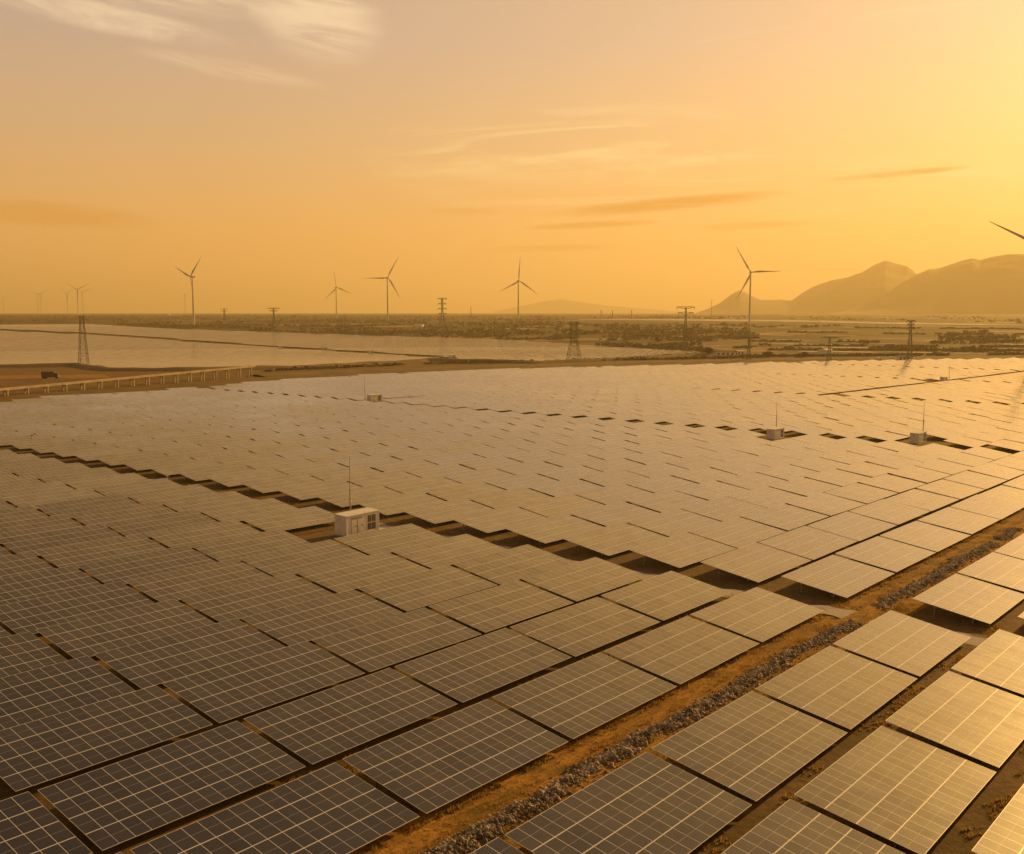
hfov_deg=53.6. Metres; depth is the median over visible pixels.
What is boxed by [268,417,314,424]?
solar table
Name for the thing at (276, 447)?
solar table
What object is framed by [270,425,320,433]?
solar table
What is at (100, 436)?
solar table
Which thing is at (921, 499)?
solar table
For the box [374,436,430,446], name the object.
solar table
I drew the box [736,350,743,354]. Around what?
building
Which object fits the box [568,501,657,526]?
solar table
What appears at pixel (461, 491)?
solar table
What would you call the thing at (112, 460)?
solar table
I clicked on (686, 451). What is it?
solar table
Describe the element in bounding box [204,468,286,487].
solar table
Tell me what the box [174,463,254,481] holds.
solar table
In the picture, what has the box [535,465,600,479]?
solar table
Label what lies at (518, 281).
wind turbine
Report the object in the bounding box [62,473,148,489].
solar table
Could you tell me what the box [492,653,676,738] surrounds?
solar table
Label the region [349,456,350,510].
lightning mast
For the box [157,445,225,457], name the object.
solar table
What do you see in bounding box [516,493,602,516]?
solar table
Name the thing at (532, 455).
solar table
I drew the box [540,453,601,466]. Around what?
solar table
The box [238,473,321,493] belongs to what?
solar table
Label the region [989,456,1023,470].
solar table
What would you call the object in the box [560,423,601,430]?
solar table
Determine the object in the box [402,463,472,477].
solar table
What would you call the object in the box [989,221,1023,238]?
wind turbine
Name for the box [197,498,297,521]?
solar table
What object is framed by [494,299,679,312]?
mountain
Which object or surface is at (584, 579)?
solar table
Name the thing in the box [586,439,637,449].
solar table
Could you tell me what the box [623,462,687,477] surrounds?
solar table
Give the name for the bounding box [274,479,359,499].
solar table
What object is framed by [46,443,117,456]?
solar table
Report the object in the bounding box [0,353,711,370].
earth bank
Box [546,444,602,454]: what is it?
solar table
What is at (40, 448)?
solar table
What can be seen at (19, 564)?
solar table
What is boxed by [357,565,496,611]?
solar table
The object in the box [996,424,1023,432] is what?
solar table
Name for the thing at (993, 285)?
mountain
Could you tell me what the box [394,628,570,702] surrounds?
solar table
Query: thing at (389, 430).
solar table
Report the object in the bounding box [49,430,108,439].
solar table
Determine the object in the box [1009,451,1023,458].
solar table
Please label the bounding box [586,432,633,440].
solar table
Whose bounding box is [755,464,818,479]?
solar table
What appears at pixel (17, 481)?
solar table
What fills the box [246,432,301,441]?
solar table
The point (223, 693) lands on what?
solar table
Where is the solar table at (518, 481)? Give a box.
[482,472,557,489]
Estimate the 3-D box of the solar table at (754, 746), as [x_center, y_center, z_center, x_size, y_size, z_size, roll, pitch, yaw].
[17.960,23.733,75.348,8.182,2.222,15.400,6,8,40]
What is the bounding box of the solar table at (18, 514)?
[0,506,47,522]
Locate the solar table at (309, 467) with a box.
[273,461,346,475]
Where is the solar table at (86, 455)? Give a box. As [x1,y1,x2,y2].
[69,447,140,461]
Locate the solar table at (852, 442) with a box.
[828,437,874,447]
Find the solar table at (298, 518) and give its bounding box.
[238,506,334,530]
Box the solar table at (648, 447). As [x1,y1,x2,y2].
[621,442,674,452]
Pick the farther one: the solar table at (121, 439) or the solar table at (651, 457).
the solar table at (121, 439)
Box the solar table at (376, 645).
[312,607,480,671]
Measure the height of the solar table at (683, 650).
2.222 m
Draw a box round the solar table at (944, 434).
[927,429,964,439]
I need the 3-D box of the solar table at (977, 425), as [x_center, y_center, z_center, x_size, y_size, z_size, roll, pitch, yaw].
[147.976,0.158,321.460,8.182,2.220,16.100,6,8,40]
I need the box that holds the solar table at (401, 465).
[367,458,435,471]
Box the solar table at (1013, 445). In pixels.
[988,439,1023,450]
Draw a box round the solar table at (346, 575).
[295,552,429,593]
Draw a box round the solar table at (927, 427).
[903,422,943,431]
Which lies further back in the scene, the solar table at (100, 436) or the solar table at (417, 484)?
the solar table at (100, 436)
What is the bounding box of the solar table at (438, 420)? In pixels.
[417,417,461,424]
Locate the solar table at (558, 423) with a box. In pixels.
[530,420,571,427]
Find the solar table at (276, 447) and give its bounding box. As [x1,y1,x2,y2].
[244,442,307,454]
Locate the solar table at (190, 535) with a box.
[146,520,259,547]
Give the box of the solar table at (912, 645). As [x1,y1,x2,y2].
[833,610,970,676]
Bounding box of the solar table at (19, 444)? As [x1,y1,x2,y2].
[5,437,72,449]
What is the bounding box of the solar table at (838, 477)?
[804,469,870,485]
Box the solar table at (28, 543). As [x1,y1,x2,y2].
[0,524,122,555]
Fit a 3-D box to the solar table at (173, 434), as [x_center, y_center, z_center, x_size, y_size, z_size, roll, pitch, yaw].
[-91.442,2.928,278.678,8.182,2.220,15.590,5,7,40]
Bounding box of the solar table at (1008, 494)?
[978,485,1023,505]
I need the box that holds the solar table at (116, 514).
[68,501,174,526]
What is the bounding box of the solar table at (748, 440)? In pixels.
[725,436,769,445]
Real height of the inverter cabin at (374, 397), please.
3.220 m
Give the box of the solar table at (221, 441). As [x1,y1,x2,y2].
[192,436,253,447]
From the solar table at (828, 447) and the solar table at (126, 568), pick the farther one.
the solar table at (828, 447)
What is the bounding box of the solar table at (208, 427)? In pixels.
[177,424,231,432]
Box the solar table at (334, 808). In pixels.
[130,763,419,853]
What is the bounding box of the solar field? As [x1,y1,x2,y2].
[0,357,1023,853]
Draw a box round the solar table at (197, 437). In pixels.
[169,433,228,443]
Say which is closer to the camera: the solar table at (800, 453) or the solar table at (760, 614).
the solar table at (760, 614)
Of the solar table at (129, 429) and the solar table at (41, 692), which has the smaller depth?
the solar table at (41, 692)
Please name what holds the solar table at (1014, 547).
on the ground at (1002, 783)
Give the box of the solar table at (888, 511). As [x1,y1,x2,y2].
[850,499,929,524]
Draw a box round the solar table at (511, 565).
[453,544,574,584]
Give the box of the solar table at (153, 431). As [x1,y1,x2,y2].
[125,428,183,437]
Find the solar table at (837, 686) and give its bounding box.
[756,646,917,729]
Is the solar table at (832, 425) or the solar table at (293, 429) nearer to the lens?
the solar table at (293, 429)
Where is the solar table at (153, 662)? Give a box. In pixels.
[94,618,284,688]
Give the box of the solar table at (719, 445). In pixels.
[693,440,744,451]
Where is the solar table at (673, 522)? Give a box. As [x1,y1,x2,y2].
[626,508,720,536]
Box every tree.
[704,347,713,353]
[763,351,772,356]
[799,352,809,356]
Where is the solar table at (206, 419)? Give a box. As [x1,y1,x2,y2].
[184,416,231,423]
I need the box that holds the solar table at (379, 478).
[342,470,419,486]
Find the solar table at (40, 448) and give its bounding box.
[25,440,93,452]
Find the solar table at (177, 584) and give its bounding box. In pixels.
[125,559,270,601]
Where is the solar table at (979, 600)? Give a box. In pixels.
[912,573,1023,623]
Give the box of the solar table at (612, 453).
[584,447,640,459]
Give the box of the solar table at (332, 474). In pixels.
[307,465,380,481]
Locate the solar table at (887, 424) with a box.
[869,421,906,428]
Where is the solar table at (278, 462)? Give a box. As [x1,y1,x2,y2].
[242,456,314,470]
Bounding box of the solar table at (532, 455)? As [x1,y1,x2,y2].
[502,450,564,461]
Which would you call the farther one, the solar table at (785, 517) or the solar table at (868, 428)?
the solar table at (868, 428)
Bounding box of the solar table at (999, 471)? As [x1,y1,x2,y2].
[968,462,1023,479]
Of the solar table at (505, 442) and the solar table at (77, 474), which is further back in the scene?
the solar table at (505, 442)
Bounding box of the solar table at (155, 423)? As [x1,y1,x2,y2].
[137,419,189,427]
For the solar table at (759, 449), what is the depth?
254.82 m
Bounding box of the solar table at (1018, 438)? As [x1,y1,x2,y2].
[1006,434,1023,442]
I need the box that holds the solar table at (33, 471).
[8,463,90,478]
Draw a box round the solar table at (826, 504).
[786,492,865,515]
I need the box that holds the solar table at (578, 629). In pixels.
[510,597,659,656]
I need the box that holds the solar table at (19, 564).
[0,552,54,578]
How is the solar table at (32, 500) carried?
on the ground at (1002, 783)
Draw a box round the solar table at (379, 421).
[354,418,401,425]
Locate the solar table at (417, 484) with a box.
[380,475,460,493]
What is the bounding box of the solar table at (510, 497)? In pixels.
[467,487,550,508]
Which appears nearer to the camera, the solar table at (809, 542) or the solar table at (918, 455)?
the solar table at (809, 542)
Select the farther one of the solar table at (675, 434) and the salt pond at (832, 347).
the salt pond at (832, 347)
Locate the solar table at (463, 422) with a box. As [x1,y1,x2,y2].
[442,419,485,426]
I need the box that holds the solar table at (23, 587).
[0,566,101,605]
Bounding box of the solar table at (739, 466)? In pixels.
[708,459,768,474]
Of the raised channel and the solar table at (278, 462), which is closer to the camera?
the solar table at (278, 462)
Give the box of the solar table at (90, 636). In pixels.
[36,599,214,658]
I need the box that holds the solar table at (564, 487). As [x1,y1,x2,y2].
[525,478,601,496]
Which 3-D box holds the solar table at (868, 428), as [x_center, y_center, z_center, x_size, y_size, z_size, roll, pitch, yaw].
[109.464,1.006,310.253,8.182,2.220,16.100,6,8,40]
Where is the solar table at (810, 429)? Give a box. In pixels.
[788,425,829,434]
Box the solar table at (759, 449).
[733,444,785,455]
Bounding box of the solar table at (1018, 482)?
[1004,475,1023,489]
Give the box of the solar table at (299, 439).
[270,435,326,444]
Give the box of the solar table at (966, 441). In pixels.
[943,436,990,446]
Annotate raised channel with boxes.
[0,365,255,395]
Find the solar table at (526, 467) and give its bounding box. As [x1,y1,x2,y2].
[493,460,559,474]
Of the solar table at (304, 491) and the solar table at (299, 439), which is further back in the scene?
the solar table at (299, 439)
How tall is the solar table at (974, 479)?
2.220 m
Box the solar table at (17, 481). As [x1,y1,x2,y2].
[0,475,43,487]
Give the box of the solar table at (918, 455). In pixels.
[892,448,943,461]
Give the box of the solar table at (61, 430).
[30,427,88,436]
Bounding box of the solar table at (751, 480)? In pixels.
[717,471,785,489]
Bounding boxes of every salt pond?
[756,343,843,344]
[796,346,867,347]
[801,351,874,352]
[906,352,986,353]
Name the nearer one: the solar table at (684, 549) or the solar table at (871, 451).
the solar table at (684, 549)
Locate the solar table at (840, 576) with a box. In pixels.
[781,555,894,597]
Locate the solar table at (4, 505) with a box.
[0,499,14,509]
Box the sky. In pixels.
[0,0,1023,312]
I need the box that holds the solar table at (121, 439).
[89,435,151,445]
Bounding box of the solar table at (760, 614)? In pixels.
[690,587,823,641]
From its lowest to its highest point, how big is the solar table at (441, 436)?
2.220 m
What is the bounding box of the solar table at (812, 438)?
[790,434,835,443]
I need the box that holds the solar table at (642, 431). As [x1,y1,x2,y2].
[621,427,663,435]
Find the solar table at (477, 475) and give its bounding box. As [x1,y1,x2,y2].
[440,467,512,482]
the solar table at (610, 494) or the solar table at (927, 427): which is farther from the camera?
the solar table at (927, 427)
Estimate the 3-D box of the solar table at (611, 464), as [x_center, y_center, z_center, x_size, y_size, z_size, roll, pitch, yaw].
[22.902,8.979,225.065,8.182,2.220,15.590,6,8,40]
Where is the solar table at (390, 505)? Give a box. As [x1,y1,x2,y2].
[354,491,444,515]
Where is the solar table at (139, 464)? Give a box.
[118,454,193,471]
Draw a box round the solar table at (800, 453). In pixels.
[775,447,828,459]
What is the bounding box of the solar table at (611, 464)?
[580,457,643,471]
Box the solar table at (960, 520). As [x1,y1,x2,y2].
[918,507,999,533]
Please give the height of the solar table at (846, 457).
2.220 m
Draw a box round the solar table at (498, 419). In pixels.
[477,416,519,422]
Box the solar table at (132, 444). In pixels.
[110,438,175,449]
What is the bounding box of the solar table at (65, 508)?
[34,494,137,517]
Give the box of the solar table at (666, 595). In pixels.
[601,571,730,620]
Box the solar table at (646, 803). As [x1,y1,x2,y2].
[505,752,751,853]
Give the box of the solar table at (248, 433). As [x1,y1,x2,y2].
[221,429,276,438]
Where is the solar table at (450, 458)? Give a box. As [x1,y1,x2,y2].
[420,452,483,464]
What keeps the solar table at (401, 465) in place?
on the ground at (1002, 783)
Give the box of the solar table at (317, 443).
[297,438,355,448]
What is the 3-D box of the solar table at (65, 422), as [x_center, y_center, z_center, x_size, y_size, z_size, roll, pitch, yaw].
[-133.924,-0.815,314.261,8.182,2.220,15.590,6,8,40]
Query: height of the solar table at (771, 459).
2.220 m
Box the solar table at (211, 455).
[184,448,253,461]
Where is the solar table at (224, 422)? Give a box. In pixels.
[204,418,254,426]
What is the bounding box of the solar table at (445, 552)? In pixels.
[390,534,506,568]
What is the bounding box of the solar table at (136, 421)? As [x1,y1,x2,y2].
[117,417,167,425]
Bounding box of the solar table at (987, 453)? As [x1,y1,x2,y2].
[960,446,1011,459]
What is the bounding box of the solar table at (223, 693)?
[162,641,363,722]
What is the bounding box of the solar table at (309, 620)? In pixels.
[241,589,402,645]
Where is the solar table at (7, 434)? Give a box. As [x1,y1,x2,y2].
[0,431,33,436]
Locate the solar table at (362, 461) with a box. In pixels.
[332,454,398,467]
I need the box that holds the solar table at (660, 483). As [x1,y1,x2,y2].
[624,474,696,492]
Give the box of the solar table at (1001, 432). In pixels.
[979,428,1022,437]
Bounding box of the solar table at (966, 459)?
[939,452,993,466]
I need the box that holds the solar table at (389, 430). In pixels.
[364,426,413,434]
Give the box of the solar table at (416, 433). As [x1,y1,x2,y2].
[390,429,440,436]
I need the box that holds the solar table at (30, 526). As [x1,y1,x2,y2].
[0,515,81,543]
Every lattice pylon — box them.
[78,315,88,364]
[267,308,279,327]
[438,298,446,325]
[566,321,580,358]
[678,306,694,351]
[740,337,757,359]
[821,337,837,360]
[906,320,914,358]
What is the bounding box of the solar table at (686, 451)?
[660,445,714,457]
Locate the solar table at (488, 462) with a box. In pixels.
[456,456,521,468]
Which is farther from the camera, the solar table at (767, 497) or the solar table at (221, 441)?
the solar table at (221, 441)
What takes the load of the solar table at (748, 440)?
on the ground at (1002, 783)
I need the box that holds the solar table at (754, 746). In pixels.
[651,691,847,801]
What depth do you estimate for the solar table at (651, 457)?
237.31 m
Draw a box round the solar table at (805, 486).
[769,477,840,495]
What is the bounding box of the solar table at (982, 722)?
[885,671,1023,767]
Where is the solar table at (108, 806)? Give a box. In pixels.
[38,721,305,850]
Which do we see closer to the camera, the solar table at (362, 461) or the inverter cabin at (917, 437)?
the solar table at (362, 461)
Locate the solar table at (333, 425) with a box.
[313,422,362,429]
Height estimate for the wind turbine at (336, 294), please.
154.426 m
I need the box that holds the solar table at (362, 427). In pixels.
[338,424,388,432]
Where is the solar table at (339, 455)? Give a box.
[300,450,367,462]
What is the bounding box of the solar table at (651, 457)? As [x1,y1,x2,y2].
[623,451,679,464]
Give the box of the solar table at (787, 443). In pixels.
[762,438,811,449]
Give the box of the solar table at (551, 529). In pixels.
[502,514,602,544]
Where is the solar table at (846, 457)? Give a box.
[818,451,872,464]
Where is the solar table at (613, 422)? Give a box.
[590,419,630,426]
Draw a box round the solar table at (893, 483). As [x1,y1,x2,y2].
[859,474,925,492]
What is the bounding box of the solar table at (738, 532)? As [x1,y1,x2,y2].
[690,517,786,547]
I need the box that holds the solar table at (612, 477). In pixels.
[577,469,647,485]
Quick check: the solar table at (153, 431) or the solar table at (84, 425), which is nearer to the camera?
the solar table at (153, 431)
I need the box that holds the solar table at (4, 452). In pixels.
[0,449,16,455]
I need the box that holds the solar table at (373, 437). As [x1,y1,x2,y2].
[347,433,399,442]
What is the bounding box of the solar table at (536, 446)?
[512,441,565,451]
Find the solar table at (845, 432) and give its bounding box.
[825,428,867,437]
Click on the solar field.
(34, 825)
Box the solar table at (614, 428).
[589,425,630,432]
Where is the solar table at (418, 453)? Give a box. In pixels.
[387,448,449,459]
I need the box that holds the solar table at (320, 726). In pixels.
[244,668,456,763]
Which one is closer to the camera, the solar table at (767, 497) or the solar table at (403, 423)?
the solar table at (767, 497)
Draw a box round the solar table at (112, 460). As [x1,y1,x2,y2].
[92,450,166,466]
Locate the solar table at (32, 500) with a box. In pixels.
[4,488,102,508]
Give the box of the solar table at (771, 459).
[743,453,799,466]
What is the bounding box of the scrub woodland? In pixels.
[0,315,1023,371]
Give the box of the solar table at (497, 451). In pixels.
[467,446,527,457]
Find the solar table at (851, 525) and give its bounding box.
[807,511,896,540]
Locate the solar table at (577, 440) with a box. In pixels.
[550,436,601,445]
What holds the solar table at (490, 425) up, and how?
on the ground at (1002, 783)
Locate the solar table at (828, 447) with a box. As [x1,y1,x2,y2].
[803,441,851,453]
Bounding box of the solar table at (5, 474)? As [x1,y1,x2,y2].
[0,470,17,478]
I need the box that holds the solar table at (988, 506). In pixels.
[950,494,1023,518]
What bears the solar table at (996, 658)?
on the ground at (1002, 783)
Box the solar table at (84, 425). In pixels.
[68,421,122,428]
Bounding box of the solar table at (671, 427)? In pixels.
[651,424,691,431]
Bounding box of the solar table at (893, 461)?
[865,454,923,468]
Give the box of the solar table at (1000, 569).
[957,552,1023,591]
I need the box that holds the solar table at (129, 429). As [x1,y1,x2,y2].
[104,425,161,434]
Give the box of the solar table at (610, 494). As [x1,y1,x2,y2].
[572,483,652,504]
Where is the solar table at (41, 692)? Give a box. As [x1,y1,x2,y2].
[0,656,134,729]
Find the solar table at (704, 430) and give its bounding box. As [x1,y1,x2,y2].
[683,426,725,434]
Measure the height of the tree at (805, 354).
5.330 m
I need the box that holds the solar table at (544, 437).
[519,433,570,441]
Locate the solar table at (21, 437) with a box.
[0,434,53,445]
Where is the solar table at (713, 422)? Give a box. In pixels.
[691,419,730,426]
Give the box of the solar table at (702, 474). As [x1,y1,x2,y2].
[669,467,734,482]
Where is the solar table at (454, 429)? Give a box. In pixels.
[432,425,478,433]
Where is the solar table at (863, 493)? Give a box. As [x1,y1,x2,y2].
[824,483,896,503]
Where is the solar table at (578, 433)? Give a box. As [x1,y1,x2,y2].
[555,429,601,437]
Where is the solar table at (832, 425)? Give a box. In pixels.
[813,422,851,429]
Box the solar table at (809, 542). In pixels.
[758,526,856,559]
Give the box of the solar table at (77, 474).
[34,467,119,483]
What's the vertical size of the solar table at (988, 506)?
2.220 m
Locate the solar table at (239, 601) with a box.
[179,573,332,621]
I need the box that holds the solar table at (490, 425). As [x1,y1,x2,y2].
[470,422,511,428]
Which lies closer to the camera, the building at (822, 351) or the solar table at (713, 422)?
the solar table at (713, 422)
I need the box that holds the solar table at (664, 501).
[625,490,706,511]
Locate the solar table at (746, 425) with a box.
[721,421,759,429]
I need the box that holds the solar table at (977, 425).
[959,421,996,429]
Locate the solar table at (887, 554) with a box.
[835,536,935,571]
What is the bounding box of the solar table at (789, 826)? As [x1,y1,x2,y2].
[721,799,904,853]
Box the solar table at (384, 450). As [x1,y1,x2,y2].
[355,445,415,455]
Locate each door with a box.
[352,519,356,533]
[358,518,362,531]
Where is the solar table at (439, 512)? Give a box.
[399,498,491,524]
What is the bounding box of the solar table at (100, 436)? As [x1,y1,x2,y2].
[68,432,129,442]
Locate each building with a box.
[415,324,423,327]
[634,355,646,357]
[714,350,736,354]
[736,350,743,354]
[818,348,832,354]
[896,355,909,360]
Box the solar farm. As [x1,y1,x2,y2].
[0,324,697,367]
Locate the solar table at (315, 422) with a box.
[290,419,338,427]
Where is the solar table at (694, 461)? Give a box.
[663,455,722,468]
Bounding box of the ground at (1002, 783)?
[0,313,1023,853]
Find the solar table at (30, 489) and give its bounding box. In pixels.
[0,481,73,500]
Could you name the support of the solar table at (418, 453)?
on the ground at (1002, 783)
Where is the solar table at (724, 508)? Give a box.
[680,496,765,520]
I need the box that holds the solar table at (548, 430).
[526,426,571,434]
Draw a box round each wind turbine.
[69,284,85,314]
[175,259,199,324]
[325,273,350,317]
[372,259,400,320]
[501,263,535,320]
[736,247,776,324]
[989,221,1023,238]
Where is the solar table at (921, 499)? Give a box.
[885,489,959,510]
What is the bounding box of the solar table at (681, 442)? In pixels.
[657,437,706,447]
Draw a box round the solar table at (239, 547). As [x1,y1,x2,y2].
[189,529,310,560]
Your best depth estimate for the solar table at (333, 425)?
308.72 m
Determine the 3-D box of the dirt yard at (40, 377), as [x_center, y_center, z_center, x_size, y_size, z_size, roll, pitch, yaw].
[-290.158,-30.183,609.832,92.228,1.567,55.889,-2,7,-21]
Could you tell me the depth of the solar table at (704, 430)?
301.28 m
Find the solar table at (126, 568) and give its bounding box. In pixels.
[77,545,215,583]
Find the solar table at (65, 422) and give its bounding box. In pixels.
[49,418,101,426]
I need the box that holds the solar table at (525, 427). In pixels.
[496,424,540,431]
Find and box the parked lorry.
[41,371,58,378]
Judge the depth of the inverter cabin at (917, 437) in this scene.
281.19 m
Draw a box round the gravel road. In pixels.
[149,479,986,646]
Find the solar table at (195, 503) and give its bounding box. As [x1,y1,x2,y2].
[158,491,255,512]
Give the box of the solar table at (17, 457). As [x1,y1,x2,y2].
[0,453,40,462]
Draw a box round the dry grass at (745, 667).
[37,455,1023,853]
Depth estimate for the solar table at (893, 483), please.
201.44 m
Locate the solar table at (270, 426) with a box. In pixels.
[247,423,297,431]
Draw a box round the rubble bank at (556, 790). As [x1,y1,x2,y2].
[417,527,1023,853]
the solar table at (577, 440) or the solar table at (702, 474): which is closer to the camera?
the solar table at (702, 474)
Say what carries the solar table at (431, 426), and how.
on the ground at (1002, 783)
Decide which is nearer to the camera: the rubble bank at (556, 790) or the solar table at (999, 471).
the rubble bank at (556, 790)
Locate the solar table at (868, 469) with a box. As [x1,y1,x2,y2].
[837,462,897,476]
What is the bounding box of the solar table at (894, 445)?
[870,440,919,451]
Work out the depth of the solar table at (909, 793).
67.56 m
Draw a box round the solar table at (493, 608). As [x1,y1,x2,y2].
[429,580,573,632]
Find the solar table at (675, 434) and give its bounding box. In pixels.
[654,430,697,438]
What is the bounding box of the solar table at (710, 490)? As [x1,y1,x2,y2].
[673,481,748,499]
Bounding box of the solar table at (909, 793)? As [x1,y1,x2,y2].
[794,726,995,853]
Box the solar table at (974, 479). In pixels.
[943,470,1006,488]
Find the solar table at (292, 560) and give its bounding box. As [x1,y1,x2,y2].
[240,539,367,575]
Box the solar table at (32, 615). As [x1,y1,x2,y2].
[0,581,153,633]
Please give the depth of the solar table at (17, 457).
229.60 m
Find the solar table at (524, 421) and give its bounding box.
[503,418,545,424]
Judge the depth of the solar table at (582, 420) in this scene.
329.64 m
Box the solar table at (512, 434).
[488,430,537,438]
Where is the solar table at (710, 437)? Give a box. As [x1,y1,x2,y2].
[689,433,733,441]
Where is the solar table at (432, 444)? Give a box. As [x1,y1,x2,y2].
[404,439,459,448]
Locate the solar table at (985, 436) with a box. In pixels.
[963,432,1007,441]
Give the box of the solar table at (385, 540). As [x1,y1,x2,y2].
[334,524,445,554]
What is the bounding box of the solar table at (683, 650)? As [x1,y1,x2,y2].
[604,616,758,683]
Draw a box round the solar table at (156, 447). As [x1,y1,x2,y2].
[134,441,199,452]
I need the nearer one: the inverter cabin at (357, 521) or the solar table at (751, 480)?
the inverter cabin at (357, 521)
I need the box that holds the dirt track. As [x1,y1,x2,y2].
[349,508,1023,853]
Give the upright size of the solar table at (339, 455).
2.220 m
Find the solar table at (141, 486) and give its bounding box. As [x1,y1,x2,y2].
[92,478,181,496]
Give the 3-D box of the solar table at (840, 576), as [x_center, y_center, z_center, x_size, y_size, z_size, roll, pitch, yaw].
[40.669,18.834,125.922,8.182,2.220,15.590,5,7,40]
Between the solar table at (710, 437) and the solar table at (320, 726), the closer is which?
the solar table at (320, 726)
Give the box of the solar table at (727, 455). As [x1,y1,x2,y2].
[700,449,755,461]
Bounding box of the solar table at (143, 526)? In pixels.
[105,509,216,537]
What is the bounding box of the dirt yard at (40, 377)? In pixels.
[0,374,108,378]
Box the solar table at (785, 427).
[754,423,795,432]
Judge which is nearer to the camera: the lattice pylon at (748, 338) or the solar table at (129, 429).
the solar table at (129, 429)
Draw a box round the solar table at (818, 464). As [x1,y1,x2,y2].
[787,457,847,471]
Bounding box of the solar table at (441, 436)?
[418,432,469,440]
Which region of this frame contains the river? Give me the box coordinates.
[585,319,1008,324]
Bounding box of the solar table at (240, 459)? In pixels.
[212,452,282,466]
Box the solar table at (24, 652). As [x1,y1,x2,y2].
[0,632,67,677]
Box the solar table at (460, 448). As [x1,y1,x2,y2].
[435,442,492,453]
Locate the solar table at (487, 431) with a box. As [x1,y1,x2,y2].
[458,427,507,435]
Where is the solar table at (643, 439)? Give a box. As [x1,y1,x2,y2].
[620,434,669,443]
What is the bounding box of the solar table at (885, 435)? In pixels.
[863,431,908,440]
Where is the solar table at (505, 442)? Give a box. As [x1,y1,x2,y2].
[479,437,532,447]
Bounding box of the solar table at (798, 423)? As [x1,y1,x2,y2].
[780,419,816,427]
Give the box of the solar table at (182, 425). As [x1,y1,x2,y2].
[156,422,208,430]
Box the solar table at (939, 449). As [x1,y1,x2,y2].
[914,443,962,455]
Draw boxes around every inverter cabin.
[334,507,379,536]
[367,394,381,401]
[766,427,783,439]
[910,431,926,443]
[940,376,947,380]
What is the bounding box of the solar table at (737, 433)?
[716,428,764,437]
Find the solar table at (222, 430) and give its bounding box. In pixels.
[198,427,251,436]
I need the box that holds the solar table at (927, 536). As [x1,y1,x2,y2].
[880,521,970,551]
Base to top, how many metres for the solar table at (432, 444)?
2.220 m
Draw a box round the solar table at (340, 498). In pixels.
[313,484,401,507]
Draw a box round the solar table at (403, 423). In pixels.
[380,420,425,427]
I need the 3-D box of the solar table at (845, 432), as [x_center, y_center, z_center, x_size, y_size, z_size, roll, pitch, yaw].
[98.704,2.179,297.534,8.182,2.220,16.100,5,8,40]
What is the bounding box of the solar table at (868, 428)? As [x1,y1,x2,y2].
[847,424,886,432]
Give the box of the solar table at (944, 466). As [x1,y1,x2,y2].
[914,459,972,474]
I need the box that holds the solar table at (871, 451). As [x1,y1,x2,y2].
[846,445,895,457]
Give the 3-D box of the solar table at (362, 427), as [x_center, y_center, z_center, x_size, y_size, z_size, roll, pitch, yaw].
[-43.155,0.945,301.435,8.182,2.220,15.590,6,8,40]
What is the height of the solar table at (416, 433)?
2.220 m
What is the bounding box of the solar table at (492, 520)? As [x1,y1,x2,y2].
[449,505,546,533]
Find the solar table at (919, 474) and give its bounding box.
[888,466,950,482]
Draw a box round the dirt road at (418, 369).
[250,358,870,376]
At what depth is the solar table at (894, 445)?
265.30 m
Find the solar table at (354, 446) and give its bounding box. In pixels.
[326,441,383,452]
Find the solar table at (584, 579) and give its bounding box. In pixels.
[522,557,648,600]
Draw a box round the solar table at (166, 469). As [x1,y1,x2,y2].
[145,458,223,475]
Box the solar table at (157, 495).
[123,484,216,504]
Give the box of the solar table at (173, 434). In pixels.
[147,431,205,440]
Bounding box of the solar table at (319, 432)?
[294,428,346,436]
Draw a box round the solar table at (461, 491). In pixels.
[422,481,503,500]
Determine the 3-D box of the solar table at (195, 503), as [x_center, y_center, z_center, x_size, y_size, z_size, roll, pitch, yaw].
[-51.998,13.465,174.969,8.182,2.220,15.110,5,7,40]
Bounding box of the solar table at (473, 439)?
[447,434,499,444]
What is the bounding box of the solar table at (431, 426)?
[405,423,451,430]
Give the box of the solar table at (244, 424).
[225,421,275,428]
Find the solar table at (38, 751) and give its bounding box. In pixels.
[0,685,212,791]
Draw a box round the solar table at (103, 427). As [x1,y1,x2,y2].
[86,423,140,431]
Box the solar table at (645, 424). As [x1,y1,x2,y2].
[620,421,660,428]
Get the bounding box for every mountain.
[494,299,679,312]
[694,261,916,313]
[827,254,1023,313]
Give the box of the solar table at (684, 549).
[628,532,736,567]
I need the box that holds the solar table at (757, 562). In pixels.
[701,542,811,582]
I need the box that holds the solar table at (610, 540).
[562,522,666,555]
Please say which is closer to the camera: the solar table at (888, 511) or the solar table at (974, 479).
the solar table at (888, 511)
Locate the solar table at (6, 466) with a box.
[0,458,64,472]
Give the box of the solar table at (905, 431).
[885,426,920,435]
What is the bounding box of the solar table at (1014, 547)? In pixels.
[994,533,1023,559]
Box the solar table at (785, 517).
[740,503,828,530]
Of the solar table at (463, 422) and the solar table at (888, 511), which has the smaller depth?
the solar table at (888, 511)
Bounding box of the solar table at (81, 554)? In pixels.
[34,534,166,568]
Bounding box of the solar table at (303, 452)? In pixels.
[271,447,336,458]
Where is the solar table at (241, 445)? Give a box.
[216,439,278,450]
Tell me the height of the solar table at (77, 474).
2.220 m
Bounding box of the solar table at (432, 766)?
[343,699,567,813]
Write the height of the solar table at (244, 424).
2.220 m
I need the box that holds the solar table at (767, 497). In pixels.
[727,486,803,507]
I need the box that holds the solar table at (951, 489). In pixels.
[916,479,984,498]
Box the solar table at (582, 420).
[563,417,602,423]
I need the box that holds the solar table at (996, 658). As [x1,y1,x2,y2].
[951,629,1023,694]
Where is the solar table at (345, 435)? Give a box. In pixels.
[320,430,374,439]

